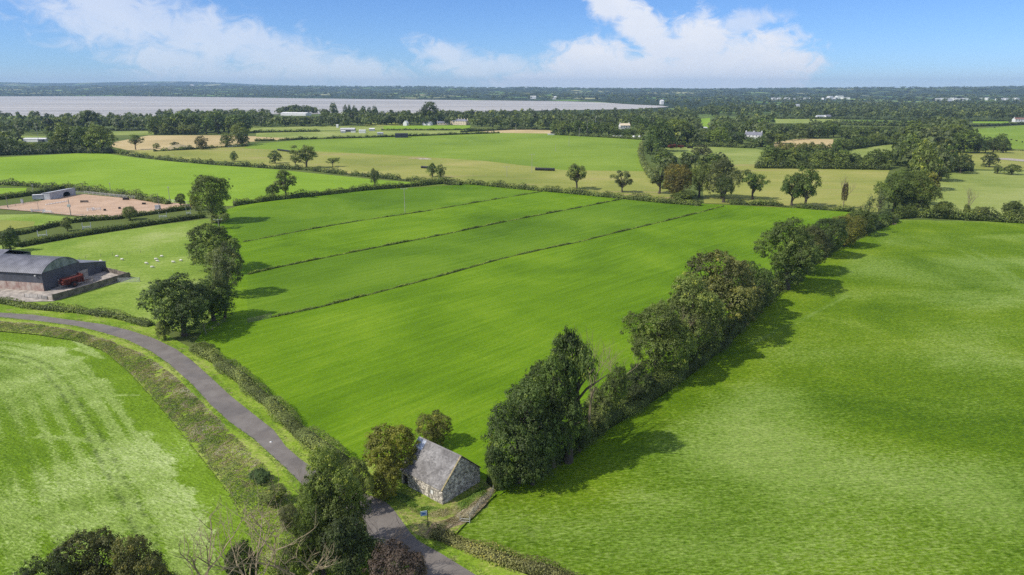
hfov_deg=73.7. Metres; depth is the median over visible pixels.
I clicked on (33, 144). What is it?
tree
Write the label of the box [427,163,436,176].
tree
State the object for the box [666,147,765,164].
field
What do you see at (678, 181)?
tree
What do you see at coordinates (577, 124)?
tree
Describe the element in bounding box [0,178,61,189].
hedge
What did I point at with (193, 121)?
tree
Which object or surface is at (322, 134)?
field
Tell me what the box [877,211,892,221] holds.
bush
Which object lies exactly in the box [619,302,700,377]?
tree
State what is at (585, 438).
bush
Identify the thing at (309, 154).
tree
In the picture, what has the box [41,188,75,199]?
arena shelter
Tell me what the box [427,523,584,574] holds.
hedge
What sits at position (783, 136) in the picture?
tree
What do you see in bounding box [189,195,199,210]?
bush
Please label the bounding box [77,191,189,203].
fence
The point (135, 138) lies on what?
tree
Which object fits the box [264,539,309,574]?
bush
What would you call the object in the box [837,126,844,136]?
tree
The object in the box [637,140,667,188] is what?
hedge
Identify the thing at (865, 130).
tree
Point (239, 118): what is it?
tree
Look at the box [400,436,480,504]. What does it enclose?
stone cottage
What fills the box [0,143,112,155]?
hedge
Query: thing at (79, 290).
yard wall
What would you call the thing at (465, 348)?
field
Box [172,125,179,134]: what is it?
tree
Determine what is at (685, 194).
bush
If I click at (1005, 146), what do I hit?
tree
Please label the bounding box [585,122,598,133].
tree
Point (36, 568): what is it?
tree
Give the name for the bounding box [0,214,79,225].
field
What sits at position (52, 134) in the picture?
tree
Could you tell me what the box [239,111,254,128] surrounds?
tree
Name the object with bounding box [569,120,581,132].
tree
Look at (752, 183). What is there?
tree
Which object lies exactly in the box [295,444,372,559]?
tree
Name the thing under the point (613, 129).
tree
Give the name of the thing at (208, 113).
tree
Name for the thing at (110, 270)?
yard wall
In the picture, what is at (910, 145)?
tree
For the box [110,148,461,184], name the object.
hedge
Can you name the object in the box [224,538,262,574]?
bush
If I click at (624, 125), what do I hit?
house
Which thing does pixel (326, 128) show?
field
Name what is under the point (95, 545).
tree
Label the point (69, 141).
tree
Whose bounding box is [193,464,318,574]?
bare tree
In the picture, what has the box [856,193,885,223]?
tree
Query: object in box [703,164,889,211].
field
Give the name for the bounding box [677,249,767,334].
tree
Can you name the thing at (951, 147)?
tree
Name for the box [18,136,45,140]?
field
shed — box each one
[0,249,31,261]
[23,138,47,141]
[340,128,355,131]
[395,133,407,137]
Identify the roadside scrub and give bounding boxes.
[0,321,361,574]
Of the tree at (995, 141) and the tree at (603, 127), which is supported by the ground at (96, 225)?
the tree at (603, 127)
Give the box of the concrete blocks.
[84,276,92,282]
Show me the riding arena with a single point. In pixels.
(110, 205)
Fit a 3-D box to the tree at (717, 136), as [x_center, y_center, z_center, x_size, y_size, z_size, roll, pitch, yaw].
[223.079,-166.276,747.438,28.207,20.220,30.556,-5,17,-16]
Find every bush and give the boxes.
[58,217,71,230]
[121,206,137,219]
[154,319,170,339]
[174,193,185,205]
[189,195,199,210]
[189,342,215,351]
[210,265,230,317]
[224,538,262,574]
[247,467,270,483]
[259,481,286,506]
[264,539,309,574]
[278,502,300,530]
[315,513,384,574]
[362,536,428,574]
[368,456,400,501]
[483,441,517,490]
[512,444,554,485]
[575,418,592,452]
[580,387,612,431]
[599,361,627,409]
[617,363,656,399]
[670,190,697,201]
[759,270,779,302]
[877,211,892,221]
[930,200,952,214]
[971,206,989,215]
[1001,200,1023,218]
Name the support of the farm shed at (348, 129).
on the field at (322, 134)
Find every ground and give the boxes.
[0,81,1023,569]
[384,477,495,538]
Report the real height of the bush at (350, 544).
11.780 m
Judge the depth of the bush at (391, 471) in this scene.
102.11 m
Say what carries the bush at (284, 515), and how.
on the ground at (96, 225)
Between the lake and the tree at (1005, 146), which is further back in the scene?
the lake
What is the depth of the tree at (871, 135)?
731.90 m
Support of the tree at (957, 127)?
on the ground at (96, 225)
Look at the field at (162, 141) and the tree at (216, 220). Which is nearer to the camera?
the tree at (216, 220)
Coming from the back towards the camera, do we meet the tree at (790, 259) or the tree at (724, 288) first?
the tree at (790, 259)
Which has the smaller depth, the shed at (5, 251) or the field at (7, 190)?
the shed at (5, 251)
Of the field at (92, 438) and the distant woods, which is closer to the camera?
the field at (92, 438)
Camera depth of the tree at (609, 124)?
895.10 m
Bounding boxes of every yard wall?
[51,272,129,300]
[104,267,130,277]
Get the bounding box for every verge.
[0,304,526,574]
[0,317,415,574]
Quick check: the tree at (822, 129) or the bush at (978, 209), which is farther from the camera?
the tree at (822, 129)
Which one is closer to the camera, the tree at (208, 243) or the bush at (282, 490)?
the bush at (282, 490)
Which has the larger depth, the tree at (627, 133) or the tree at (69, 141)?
the tree at (627, 133)
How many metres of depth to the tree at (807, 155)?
541.80 m
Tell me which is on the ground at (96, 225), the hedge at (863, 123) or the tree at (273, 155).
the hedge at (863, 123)
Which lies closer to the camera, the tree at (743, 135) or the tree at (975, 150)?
the tree at (975, 150)
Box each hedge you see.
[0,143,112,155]
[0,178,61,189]
[0,183,70,199]
[0,204,191,236]
[0,297,154,326]
[14,212,205,246]
[61,181,172,203]
[106,126,148,130]
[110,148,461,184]
[153,142,248,151]
[188,341,351,466]
[232,177,701,205]
[246,128,319,132]
[254,131,499,140]
[381,127,476,129]
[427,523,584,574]
[460,127,549,131]
[485,214,899,490]
[553,132,644,139]
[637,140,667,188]
[665,140,755,147]
[730,198,854,211]
[754,155,890,169]
[776,141,834,149]
[777,116,916,119]
[790,137,896,151]
[825,119,917,125]
[846,120,916,122]
[891,202,1023,223]
[896,118,1011,120]
[907,163,974,171]
[914,121,1023,126]
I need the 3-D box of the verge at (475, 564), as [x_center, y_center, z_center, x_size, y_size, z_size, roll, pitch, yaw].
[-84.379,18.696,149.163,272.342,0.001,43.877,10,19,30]
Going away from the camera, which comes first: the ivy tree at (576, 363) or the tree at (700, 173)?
the ivy tree at (576, 363)
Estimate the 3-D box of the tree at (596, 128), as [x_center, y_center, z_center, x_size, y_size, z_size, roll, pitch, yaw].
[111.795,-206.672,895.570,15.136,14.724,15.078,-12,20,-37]
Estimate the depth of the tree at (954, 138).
659.64 m
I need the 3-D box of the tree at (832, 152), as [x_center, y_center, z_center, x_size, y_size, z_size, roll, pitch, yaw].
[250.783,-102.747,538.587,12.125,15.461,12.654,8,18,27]
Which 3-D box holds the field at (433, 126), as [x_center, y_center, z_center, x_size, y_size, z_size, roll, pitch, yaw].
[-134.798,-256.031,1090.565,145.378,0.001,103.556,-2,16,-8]
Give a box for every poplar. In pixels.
[329,103,337,112]
[372,105,378,114]
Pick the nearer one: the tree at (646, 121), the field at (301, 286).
the field at (301, 286)
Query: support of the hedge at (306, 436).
on the ground at (96, 225)
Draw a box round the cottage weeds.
[394,487,486,516]
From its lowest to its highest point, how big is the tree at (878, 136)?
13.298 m
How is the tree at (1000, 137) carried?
on the field at (978, 161)
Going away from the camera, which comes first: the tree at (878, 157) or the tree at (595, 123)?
the tree at (878, 157)
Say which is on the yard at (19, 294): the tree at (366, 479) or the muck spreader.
the muck spreader
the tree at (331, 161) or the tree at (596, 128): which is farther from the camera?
the tree at (596, 128)
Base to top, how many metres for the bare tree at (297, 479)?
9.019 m
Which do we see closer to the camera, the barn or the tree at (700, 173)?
the barn
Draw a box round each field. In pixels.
[0,153,444,205]
[0,188,26,193]
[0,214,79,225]
[0,220,34,230]
[0,332,265,574]
[12,219,224,332]
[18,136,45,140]
[108,131,153,134]
[112,135,283,149]
[130,133,694,200]
[195,184,881,494]
[222,185,538,240]
[245,133,643,170]
[247,199,703,321]
[250,125,390,130]
[256,130,479,137]
[365,123,409,125]
[383,125,469,128]
[455,220,1023,574]
[480,130,551,133]
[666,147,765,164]
[701,118,709,127]
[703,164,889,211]
[774,139,832,147]
[776,119,839,122]
[804,145,894,157]
[929,171,1023,217]
[948,149,1023,169]
[973,121,1008,122]
[974,125,1023,148]
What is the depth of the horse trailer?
380.23 m
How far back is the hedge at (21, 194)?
396.77 m
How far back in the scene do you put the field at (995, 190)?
420.34 m
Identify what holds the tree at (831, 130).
on the ground at (96, 225)
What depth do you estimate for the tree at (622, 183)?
406.18 m
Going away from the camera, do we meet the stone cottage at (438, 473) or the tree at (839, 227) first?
the stone cottage at (438, 473)
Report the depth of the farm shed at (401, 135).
859.92 m
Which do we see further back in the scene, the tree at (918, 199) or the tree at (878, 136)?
the tree at (878, 136)
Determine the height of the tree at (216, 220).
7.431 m
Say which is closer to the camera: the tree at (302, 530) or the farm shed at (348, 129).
the tree at (302, 530)
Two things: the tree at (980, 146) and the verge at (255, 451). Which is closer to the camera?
the verge at (255, 451)
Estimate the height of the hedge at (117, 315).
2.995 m
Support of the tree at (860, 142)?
on the ground at (96, 225)
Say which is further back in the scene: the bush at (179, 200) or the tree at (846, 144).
the tree at (846, 144)
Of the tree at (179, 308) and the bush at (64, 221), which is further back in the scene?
the bush at (64, 221)
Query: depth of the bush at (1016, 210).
317.53 m
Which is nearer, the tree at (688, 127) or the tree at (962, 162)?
the tree at (962, 162)
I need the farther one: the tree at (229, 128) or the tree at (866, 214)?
the tree at (229, 128)
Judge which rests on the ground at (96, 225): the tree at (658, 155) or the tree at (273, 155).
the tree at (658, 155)
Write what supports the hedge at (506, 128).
on the ground at (96, 225)
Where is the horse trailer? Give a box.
[32,194,43,199]
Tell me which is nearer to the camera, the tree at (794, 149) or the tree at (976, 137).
the tree at (794, 149)
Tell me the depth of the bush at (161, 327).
167.50 m
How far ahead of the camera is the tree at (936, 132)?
650.20 m
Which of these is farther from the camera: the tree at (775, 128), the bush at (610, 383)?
the tree at (775, 128)
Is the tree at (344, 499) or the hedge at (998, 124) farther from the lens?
the hedge at (998, 124)
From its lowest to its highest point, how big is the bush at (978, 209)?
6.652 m
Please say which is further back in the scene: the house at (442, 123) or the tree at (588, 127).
the house at (442, 123)
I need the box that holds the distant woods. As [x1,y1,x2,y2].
[0,84,1023,180]
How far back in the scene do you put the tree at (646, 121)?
1021.12 m
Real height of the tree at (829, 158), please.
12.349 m
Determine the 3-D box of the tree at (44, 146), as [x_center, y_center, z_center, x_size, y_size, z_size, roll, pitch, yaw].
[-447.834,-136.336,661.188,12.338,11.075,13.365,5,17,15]
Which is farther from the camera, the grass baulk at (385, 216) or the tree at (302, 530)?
the grass baulk at (385, 216)
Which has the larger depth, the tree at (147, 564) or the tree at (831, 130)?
the tree at (831, 130)
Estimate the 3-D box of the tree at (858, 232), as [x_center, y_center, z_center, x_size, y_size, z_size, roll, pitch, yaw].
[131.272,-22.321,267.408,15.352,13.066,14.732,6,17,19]
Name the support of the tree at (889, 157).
on the ground at (96, 225)
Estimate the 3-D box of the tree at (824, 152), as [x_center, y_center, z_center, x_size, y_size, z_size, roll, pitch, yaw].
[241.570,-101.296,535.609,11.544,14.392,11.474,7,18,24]
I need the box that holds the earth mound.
[165,144,187,148]
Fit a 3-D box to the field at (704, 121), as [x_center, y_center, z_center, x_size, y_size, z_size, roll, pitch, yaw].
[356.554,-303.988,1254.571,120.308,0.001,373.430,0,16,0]
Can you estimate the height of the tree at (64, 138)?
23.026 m
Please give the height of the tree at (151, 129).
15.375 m
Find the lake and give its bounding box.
[0,96,666,115]
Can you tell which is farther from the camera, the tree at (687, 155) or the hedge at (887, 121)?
the hedge at (887, 121)
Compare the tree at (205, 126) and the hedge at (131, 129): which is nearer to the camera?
the tree at (205, 126)
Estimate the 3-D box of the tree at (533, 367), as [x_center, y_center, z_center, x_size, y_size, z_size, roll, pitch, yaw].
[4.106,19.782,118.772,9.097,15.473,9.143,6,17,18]
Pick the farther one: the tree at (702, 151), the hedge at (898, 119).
the hedge at (898, 119)
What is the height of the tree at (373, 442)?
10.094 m
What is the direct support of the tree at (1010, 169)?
on the ground at (96, 225)
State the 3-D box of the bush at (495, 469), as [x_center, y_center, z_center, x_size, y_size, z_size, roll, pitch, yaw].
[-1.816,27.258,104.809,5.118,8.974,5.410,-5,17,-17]
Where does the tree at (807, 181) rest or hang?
on the ground at (96, 225)
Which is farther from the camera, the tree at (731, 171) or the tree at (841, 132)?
the tree at (841, 132)
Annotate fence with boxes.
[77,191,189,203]
[469,485,493,518]
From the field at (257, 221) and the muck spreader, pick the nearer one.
the muck spreader
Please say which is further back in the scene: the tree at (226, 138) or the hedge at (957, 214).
the tree at (226, 138)
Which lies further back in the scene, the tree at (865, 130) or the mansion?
the mansion
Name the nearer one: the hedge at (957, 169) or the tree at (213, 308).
the tree at (213, 308)
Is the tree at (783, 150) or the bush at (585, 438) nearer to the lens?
the bush at (585, 438)
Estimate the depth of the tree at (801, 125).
865.25 m
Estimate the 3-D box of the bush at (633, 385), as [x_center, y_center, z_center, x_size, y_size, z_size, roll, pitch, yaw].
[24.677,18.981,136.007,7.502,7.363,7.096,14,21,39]
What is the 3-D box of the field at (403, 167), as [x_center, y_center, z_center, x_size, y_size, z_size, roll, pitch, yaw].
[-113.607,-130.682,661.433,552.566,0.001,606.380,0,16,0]
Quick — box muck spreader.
[58,272,88,286]
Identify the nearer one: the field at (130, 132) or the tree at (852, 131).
the tree at (852, 131)
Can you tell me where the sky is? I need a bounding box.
[0,0,1023,88]
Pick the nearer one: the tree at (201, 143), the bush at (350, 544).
the bush at (350, 544)
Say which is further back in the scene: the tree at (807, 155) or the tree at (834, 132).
the tree at (834, 132)
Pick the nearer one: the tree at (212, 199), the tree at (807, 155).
the tree at (212, 199)
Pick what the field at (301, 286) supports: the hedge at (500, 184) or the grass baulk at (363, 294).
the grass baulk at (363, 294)
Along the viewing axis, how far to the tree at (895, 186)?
335.84 m
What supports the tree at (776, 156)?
on the ground at (96, 225)
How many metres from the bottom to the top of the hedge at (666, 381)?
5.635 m
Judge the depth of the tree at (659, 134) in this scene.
664.45 m
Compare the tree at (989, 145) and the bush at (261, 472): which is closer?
the bush at (261, 472)
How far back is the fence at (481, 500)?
101.84 m
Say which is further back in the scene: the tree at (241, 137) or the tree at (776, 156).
the tree at (241, 137)
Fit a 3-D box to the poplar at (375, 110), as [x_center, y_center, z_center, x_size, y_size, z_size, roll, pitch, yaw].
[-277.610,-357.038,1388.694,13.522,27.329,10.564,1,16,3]
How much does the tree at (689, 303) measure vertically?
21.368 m
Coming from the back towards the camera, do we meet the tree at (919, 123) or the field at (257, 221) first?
the tree at (919, 123)
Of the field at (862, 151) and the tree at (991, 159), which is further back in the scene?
the field at (862, 151)
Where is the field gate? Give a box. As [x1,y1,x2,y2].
[247,314,271,322]
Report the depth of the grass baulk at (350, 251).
275.62 m
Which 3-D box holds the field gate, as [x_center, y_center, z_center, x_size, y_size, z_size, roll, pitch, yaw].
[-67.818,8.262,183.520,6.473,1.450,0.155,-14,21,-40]
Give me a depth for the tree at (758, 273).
179.72 m
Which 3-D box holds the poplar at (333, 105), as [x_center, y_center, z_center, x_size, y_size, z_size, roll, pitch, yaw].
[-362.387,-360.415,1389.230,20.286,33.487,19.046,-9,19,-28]
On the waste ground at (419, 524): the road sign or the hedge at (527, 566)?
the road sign
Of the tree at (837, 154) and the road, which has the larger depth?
the tree at (837, 154)
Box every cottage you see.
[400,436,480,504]
[422,121,432,124]
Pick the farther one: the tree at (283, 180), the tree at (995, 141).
the tree at (995, 141)
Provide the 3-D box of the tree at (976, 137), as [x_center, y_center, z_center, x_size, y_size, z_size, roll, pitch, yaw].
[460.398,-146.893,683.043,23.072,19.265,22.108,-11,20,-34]
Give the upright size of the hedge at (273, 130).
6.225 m
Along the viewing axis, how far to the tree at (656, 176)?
399.32 m
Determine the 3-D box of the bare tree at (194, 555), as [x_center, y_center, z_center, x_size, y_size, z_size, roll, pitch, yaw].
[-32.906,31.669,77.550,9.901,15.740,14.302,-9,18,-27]
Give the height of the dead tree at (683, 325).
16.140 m
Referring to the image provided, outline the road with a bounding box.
[0,313,474,574]
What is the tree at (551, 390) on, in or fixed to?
on the ground at (96, 225)
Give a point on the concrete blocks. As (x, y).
(90, 278)
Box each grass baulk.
[243,191,541,241]
[247,198,622,274]
[272,205,723,317]
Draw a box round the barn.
[0,254,105,290]
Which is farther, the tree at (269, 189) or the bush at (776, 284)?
the tree at (269, 189)
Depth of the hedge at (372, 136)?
860.79 m
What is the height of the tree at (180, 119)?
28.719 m
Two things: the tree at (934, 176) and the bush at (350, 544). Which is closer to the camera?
the bush at (350, 544)
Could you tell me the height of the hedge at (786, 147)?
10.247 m
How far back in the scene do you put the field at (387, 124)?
1172.41 m
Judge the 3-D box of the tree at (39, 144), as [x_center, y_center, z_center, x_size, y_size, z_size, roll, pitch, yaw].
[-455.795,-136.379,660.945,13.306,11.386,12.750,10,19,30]
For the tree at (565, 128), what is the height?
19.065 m
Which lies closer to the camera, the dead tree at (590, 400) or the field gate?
the dead tree at (590, 400)
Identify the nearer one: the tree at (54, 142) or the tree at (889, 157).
the tree at (889, 157)
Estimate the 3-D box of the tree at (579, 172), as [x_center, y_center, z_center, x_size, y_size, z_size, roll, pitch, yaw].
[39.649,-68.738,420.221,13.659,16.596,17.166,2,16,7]
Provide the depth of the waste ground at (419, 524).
101.79 m
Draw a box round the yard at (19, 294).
[0,271,128,301]
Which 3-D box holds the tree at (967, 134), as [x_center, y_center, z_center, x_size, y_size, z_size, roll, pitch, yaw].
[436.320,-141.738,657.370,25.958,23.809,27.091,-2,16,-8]
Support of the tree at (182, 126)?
on the ground at (96, 225)
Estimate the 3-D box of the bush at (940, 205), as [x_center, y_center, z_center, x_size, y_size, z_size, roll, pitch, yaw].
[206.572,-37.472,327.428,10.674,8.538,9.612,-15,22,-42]
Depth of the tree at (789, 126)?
842.40 m
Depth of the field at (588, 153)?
706.57 m
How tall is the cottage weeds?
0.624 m
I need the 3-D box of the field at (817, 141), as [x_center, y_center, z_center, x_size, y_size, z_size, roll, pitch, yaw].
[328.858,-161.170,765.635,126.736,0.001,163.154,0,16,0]
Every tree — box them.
[0,225,20,249]
[3,138,19,148]
[11,548,78,574]
[18,141,31,149]
[27,142,36,149]
[34,141,47,148]
[41,525,137,574]
[42,142,52,149]
[46,132,55,145]
[46,136,63,147]
[52,129,72,145]
[53,121,77,147]
[67,126,83,147]
[68,125,91,146]
[81,125,104,150]
[84,124,118,148]
[109,533,181,574]
[128,134,143,149]
[136,271,213,336]
[146,116,159,134]
[148,123,160,134]
[157,125,166,134]
[162,117,175,130]
[162,124,171,134]
[165,113,189,133]
[168,492,268,574]
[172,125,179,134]
[173,113,187,133]
[178,122,188,134]
[184,221,241,270]
[186,112,200,132]
[186,124,194,134]
[187,175,233,222]
[189,124,199,134]
[189,272,238,321]
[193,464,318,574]
[194,135,208,149]
[196,117,215,133]
[202,241,244,286]
[204,110,219,131]
[206,213,230,225]
[207,110,225,132]
[215,510,341,574]
[219,133,234,144]
[223,116,235,131]
[227,114,246,128]
[230,121,250,142]
[230,151,238,161]
[235,132,249,143]
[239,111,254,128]
[265,184,280,195]
[267,150,282,162]
[272,170,298,194]
[280,459,310,493]
[287,144,317,167]
[290,476,343,574]
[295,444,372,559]
[325,157,339,166]
[340,456,374,504]
[354,506,413,569]
[360,422,420,479]
[369,168,379,185]
[413,409,454,445]
[416,101,442,115]
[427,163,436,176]
[435,164,445,177]
[480,375,562,483]
[509,359,556,430]
[520,349,585,467]
[548,325,606,463]
[550,120,557,131]
[555,121,565,132]
[557,120,571,133]
[565,164,586,187]
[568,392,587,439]
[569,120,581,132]
[572,120,585,133]
[575,327,626,425]
[582,123,594,133]
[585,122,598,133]
[592,124,601,134]
[593,337,641,373]
[596,122,607,134]
[604,121,614,134]
[609,124,620,135]
[609,170,632,192]
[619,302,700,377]
[623,128,633,136]
[631,116,643,128]
[635,123,647,135]
[640,117,650,127]
[642,117,676,150]
[643,136,662,153]
[648,148,675,164]
[648,163,675,193]
[656,270,732,354]
[662,119,695,138]
[663,162,692,197]
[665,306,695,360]
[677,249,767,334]
[678,152,696,157]
[690,161,709,197]
[691,144,712,155]
[704,127,730,142]
[705,157,743,198]
[706,152,720,162]
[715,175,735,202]
[722,260,776,318]
[723,122,732,130]
[727,132,749,143]
[741,170,770,199]
[747,118,757,123]
[750,135,770,146]
[753,216,824,289]
[759,144,789,161]
[767,150,780,161]
[771,124,781,130]
[775,133,787,142]
[780,149,792,160]
[780,172,812,205]
[781,146,799,161]
[786,124,793,135]
[786,223,832,274]
[794,166,822,204]
[797,123,808,133]
[799,150,809,162]
[803,151,813,162]
[808,152,819,162]
[811,218,848,257]
[814,149,827,163]
[815,124,826,137]
[822,153,831,164]
[823,120,836,137]
[823,147,835,161]
[828,214,868,245]
[830,125,839,136]
[831,138,841,151]
[832,149,852,160]
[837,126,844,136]
[841,176,855,207]
[842,139,850,149]
[846,209,881,231]
[848,127,857,138]
[851,136,858,145]
[852,153,861,163]
[855,126,870,138]
[855,137,864,146]
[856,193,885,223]
[866,148,887,164]
[867,133,875,142]
[873,133,882,140]
[873,168,918,212]
[873,190,886,211]
[880,149,895,167]
[889,132,900,140]
[894,132,922,162]
[900,171,943,210]
[901,119,931,134]
[910,136,943,179]
[918,171,942,203]
[919,125,957,145]
[927,144,957,179]
[945,143,966,171]
[946,124,969,136]
[947,137,963,151]
[949,128,984,151]
[951,153,974,172]
[962,131,985,148]
[963,187,978,212]
[970,141,981,152]
[971,138,988,152]
[980,152,1000,166]
[983,140,992,151]
[989,137,998,151]
[992,133,1009,150]
[993,165,1002,173]
[997,138,1011,152]
[1002,164,1023,174]
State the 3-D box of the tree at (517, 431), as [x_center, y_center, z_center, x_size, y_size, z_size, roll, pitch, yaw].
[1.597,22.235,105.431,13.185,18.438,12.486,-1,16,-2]
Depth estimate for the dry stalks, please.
99.72 m
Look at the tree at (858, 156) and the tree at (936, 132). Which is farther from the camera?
the tree at (936, 132)
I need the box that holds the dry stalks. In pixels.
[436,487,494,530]
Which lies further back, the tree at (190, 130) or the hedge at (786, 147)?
the tree at (190, 130)
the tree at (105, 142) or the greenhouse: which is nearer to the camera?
the tree at (105, 142)
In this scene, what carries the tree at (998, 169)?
on the ground at (96, 225)
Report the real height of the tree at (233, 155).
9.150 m
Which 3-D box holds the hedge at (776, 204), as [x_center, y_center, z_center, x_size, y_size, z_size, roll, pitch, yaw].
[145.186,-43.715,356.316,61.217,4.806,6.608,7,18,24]
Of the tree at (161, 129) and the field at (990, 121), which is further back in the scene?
the field at (990, 121)
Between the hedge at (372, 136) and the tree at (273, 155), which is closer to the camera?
the tree at (273, 155)
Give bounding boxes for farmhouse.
[745,130,762,137]
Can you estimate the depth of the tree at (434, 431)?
116.85 m
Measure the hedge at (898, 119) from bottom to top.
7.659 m
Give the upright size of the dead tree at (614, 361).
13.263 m
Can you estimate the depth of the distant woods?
1408.60 m
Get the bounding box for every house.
[437,120,448,124]
[619,122,629,128]
[1012,117,1023,121]
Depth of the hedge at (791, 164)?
526.76 m
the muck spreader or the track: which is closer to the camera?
the muck spreader
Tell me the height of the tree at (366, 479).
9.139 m
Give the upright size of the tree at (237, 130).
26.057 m
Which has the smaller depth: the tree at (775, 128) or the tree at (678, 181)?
the tree at (678, 181)
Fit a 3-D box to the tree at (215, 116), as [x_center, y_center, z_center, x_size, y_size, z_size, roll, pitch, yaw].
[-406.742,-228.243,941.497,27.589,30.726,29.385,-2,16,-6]
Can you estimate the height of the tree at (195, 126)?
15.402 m
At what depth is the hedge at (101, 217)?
321.07 m
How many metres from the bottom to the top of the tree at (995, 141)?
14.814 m
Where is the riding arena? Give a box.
[0,194,189,216]
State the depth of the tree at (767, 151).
536.00 m
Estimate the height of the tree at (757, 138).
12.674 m
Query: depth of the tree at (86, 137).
652.96 m
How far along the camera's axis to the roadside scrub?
127.84 m
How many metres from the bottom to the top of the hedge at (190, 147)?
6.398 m
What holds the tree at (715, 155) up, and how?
on the ground at (96, 225)
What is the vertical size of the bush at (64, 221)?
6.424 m
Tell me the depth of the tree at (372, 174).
429.30 m
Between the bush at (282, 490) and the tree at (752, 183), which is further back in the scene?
the tree at (752, 183)
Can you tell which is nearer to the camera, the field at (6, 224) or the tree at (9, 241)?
the tree at (9, 241)
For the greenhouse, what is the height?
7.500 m
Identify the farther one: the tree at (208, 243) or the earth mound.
the earth mound
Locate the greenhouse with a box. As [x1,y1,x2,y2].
[280,112,310,115]
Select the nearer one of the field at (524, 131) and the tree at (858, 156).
the tree at (858, 156)
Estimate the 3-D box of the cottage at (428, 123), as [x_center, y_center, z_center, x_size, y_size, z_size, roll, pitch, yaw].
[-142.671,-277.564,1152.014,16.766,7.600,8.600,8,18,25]
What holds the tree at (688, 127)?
on the ground at (96, 225)
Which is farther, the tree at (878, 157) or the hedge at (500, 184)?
the tree at (878, 157)
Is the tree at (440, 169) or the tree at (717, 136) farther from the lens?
the tree at (717, 136)
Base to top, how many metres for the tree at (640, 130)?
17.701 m
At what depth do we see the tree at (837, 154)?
531.15 m
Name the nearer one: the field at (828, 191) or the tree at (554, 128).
the field at (828, 191)
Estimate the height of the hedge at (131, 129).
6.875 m
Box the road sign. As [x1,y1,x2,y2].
[420,510,429,526]
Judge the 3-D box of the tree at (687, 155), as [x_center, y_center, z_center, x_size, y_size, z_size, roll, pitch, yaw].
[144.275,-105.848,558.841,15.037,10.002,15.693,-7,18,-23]
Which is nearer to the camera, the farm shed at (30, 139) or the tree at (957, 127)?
the tree at (957, 127)
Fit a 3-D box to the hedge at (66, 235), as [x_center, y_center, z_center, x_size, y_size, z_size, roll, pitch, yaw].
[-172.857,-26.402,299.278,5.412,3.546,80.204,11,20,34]
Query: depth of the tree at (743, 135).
759.80 m
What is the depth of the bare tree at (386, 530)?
85.54 m
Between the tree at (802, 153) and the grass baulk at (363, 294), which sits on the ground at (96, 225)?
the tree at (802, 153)
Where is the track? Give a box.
[999,158,1023,160]
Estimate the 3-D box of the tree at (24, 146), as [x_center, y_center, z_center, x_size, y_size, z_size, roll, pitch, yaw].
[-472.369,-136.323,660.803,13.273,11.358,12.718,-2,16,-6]
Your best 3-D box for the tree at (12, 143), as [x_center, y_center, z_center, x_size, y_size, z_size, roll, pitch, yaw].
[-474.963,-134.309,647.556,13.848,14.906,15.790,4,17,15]
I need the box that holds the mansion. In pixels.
[450,118,469,124]
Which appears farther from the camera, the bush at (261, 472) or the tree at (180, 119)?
the tree at (180, 119)
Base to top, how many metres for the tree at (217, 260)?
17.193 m
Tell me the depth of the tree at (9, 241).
258.25 m
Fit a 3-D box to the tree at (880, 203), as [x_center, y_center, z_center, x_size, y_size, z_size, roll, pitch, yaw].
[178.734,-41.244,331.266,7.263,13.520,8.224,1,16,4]
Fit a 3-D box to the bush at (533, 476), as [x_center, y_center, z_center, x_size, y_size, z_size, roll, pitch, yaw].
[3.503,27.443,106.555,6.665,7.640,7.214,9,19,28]
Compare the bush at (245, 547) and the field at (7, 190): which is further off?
the field at (7, 190)
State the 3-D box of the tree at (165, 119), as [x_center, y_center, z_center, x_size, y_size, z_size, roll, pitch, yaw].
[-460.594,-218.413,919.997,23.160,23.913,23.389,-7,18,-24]
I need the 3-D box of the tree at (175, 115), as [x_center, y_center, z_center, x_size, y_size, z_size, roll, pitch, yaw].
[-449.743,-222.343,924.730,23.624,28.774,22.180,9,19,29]
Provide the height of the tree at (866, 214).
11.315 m
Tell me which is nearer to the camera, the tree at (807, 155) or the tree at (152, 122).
the tree at (807, 155)
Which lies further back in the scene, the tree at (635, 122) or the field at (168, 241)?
the tree at (635, 122)
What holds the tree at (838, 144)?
on the ground at (96, 225)
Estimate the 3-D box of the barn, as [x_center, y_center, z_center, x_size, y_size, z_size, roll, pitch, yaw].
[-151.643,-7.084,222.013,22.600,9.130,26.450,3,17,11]
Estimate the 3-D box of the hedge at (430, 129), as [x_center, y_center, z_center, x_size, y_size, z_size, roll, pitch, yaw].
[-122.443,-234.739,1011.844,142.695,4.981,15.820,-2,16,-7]
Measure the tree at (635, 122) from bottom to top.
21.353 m
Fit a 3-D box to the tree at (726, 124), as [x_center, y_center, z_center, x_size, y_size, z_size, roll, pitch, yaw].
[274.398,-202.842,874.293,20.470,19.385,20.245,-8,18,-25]

